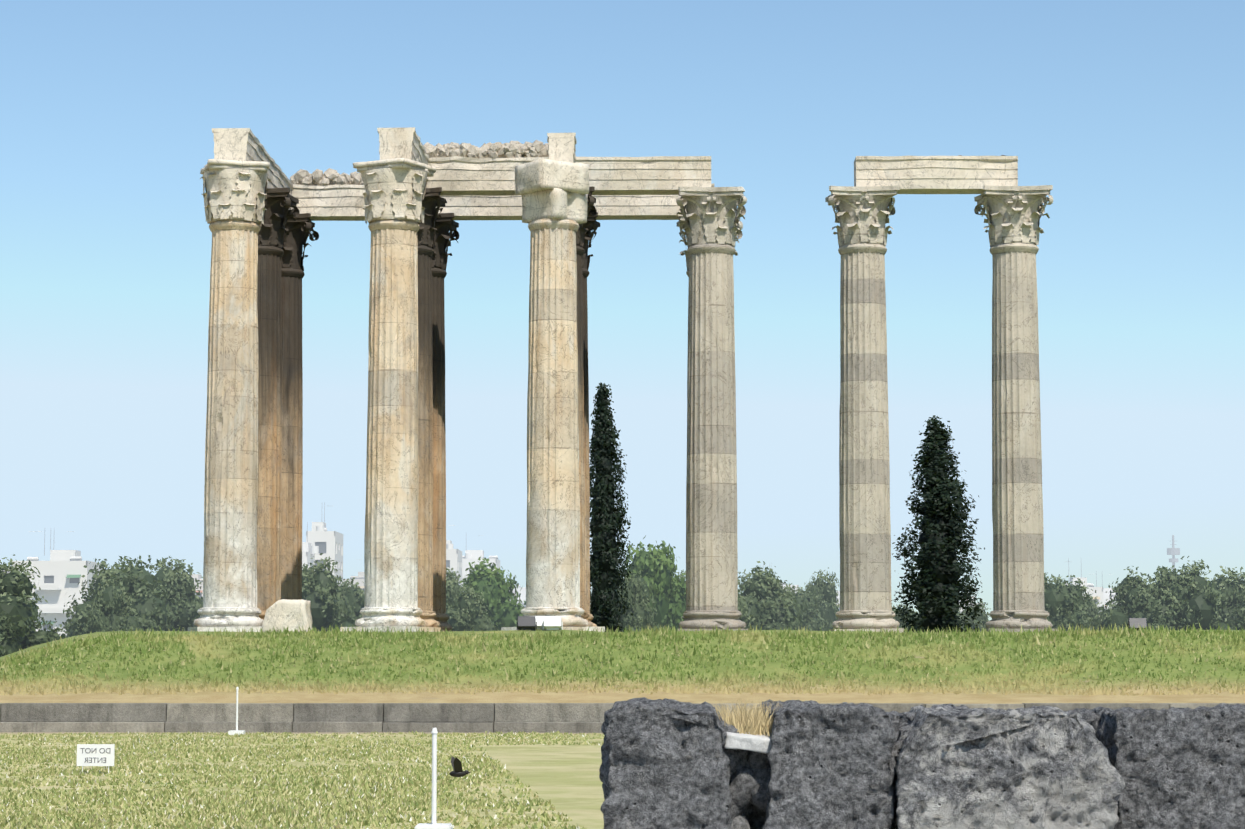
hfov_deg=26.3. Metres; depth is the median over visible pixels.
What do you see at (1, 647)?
olive tree
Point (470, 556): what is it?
apartment building
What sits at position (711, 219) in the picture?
column
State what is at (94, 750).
sign lettering
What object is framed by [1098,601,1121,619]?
olive tree
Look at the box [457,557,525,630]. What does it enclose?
broadleaf tree
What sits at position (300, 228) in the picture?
column
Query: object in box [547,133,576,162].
architrave stub
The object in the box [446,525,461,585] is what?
apartment building
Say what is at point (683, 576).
olive tree
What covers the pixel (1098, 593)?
apartment building
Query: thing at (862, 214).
column
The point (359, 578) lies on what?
apartment building
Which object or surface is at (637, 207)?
architrave
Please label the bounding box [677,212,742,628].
column
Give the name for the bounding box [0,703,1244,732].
retaining wall
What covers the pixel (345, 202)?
architrave
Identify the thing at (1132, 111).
sky
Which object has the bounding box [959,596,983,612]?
apartment building
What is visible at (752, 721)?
straw tuft
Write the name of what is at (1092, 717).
rock
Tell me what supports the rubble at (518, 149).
on the architrave at (457, 176)
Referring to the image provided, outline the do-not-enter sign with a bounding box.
[77,744,114,772]
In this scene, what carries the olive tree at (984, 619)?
on the ground
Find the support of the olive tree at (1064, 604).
on the ground
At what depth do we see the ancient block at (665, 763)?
14.34 m
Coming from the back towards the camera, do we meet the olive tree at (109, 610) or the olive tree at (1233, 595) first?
the olive tree at (1233, 595)
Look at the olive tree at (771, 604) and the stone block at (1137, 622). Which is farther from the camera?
the olive tree at (771, 604)
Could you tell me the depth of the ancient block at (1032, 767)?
14.25 m
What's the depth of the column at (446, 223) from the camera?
101.83 m
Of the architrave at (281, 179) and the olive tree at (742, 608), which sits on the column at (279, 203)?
the architrave at (281, 179)
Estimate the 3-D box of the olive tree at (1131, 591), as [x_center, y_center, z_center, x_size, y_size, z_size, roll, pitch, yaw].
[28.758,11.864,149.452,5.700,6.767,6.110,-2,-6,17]
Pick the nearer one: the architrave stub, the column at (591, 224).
the architrave stub
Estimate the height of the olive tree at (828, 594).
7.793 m
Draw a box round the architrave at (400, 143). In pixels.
[377,127,428,164]
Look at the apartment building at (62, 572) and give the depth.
421.12 m
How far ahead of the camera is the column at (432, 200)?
96.32 m
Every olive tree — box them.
[0,554,69,655]
[0,629,10,656]
[58,555,181,638]
[76,575,145,634]
[149,556,202,630]
[302,553,356,631]
[336,577,364,626]
[446,566,478,614]
[446,582,500,630]
[616,566,664,631]
[673,569,685,602]
[738,561,810,630]
[738,589,762,629]
[784,583,828,630]
[804,567,839,630]
[893,604,918,632]
[961,598,990,631]
[1044,572,1098,630]
[1082,592,1102,628]
[1091,566,1179,630]
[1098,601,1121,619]
[1138,556,1234,630]
[1204,566,1244,628]
[1223,585,1244,629]
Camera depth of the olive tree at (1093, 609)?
168.31 m
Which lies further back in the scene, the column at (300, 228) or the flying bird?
the column at (300, 228)
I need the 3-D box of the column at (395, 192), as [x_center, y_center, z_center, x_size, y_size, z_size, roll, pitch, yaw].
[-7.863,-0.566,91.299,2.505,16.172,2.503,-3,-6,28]
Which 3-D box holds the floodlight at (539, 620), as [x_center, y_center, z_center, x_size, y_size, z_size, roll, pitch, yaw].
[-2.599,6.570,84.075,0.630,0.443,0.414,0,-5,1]
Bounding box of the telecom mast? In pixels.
[1167,535,1179,571]
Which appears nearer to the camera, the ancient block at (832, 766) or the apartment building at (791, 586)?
the ancient block at (832, 766)
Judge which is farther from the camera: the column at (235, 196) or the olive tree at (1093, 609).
the olive tree at (1093, 609)
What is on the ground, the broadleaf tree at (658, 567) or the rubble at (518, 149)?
the broadleaf tree at (658, 567)
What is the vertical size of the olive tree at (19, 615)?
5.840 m
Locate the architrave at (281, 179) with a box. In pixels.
[272,163,292,209]
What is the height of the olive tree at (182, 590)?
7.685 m
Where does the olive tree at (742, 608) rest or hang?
on the ground
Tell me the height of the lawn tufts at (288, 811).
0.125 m
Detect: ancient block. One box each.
[599,697,732,828]
[760,699,896,828]
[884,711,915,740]
[892,703,1124,828]
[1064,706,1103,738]
[1087,703,1244,828]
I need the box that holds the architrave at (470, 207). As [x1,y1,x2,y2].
[436,195,521,219]
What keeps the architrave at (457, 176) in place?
on the column at (432, 200)
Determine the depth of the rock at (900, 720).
14.93 m
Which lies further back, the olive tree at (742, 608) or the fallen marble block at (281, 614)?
the olive tree at (742, 608)
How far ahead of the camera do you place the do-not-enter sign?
36.82 m
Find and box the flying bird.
[445,756,470,776]
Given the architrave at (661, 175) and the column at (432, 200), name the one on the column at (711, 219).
the architrave at (661, 175)
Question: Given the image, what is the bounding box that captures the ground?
[0,630,1244,828]
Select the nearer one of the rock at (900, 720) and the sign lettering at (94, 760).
the rock at (900, 720)
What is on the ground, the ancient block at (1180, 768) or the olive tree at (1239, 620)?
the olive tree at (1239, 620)
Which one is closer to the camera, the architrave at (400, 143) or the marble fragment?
the marble fragment
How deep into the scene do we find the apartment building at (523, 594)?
699.26 m
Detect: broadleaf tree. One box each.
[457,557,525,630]
[616,535,685,631]
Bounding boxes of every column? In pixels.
[188,159,270,631]
[257,188,299,619]
[281,213,318,631]
[340,158,440,631]
[417,187,446,631]
[431,213,458,630]
[501,158,604,631]
[576,186,596,626]
[582,212,599,626]
[676,187,747,630]
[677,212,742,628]
[825,186,903,631]
[974,185,1056,631]
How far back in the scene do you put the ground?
64.18 m
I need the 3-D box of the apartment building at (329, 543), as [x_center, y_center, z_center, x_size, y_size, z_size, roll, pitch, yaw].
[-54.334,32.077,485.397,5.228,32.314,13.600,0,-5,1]
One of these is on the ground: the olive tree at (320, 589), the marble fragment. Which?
the olive tree at (320, 589)
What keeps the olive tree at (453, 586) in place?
on the ground
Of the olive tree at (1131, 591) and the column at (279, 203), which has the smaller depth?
the column at (279, 203)
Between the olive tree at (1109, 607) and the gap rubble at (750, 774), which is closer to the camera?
the gap rubble at (750, 774)
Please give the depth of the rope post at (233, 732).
57.10 m
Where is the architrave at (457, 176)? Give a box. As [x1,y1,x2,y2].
[427,156,548,195]
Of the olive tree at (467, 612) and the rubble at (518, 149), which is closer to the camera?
the rubble at (518, 149)
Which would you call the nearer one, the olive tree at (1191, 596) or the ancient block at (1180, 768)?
the ancient block at (1180, 768)
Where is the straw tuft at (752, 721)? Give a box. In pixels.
[712,696,784,736]
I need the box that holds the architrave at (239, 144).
[212,128,274,188]
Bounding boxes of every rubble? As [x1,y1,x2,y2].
[290,168,363,185]
[423,140,548,157]
[721,724,770,828]
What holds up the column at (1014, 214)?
on the ground
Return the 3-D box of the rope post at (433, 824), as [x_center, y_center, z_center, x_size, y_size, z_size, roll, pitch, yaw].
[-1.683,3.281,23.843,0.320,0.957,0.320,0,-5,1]
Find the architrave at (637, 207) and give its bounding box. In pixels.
[587,184,713,219]
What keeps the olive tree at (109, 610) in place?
on the ground
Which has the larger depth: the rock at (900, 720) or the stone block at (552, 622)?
the stone block at (552, 622)
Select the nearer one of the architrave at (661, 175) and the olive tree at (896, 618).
the architrave at (661, 175)
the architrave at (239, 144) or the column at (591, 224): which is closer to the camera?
the architrave at (239, 144)
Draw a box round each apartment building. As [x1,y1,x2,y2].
[12,531,101,635]
[191,574,202,597]
[302,522,318,569]
[306,502,342,585]
[343,572,364,589]
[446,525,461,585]
[462,550,499,586]
[509,585,525,606]
[763,570,798,592]
[836,579,839,609]
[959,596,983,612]
[1065,558,1104,617]
[1096,580,1115,609]
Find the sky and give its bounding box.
[0,0,1244,620]
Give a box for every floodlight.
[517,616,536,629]
[535,616,543,629]
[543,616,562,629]
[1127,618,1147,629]
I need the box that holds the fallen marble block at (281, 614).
[262,599,312,631]
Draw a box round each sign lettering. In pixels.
[80,748,109,752]
[84,758,105,762]
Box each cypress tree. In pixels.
[589,383,633,631]
[892,415,985,632]
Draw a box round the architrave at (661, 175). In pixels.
[576,156,710,194]
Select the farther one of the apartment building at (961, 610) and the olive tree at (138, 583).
the apartment building at (961, 610)
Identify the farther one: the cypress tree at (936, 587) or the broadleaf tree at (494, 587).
the broadleaf tree at (494, 587)
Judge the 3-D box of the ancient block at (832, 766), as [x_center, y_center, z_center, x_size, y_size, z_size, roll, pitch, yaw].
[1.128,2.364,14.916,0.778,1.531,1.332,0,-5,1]
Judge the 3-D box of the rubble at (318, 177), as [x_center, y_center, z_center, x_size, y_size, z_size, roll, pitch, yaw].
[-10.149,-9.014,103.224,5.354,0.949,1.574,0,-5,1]
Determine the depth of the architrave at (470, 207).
102.49 m
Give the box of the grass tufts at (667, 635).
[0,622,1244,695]
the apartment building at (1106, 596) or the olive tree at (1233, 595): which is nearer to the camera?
the olive tree at (1233, 595)
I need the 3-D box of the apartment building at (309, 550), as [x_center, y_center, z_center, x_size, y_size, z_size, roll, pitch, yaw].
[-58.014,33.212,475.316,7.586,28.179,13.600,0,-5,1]
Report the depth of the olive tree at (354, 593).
158.91 m
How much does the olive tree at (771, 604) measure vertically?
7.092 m
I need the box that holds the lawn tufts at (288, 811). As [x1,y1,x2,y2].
[0,731,603,828]
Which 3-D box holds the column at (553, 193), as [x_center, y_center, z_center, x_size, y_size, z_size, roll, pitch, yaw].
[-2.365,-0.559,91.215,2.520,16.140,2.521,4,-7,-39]
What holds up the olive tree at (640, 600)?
on the ground
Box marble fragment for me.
[724,732,771,753]
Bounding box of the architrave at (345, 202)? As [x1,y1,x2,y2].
[291,184,367,220]
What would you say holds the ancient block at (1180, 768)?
on the path paving
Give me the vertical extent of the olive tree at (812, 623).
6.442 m
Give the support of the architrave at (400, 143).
on the column at (395, 192)
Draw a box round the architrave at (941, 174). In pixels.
[854,156,1017,193]
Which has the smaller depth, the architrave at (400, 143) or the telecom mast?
the architrave at (400, 143)
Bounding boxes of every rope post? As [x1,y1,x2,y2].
[228,687,244,734]
[414,728,452,828]
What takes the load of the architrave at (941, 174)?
on the column at (862, 214)
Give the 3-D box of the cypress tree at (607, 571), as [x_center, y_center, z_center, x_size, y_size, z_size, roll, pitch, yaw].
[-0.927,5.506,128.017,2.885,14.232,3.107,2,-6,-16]
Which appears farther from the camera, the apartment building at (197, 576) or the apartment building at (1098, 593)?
the apartment building at (197, 576)
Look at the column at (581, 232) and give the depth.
96.36 m

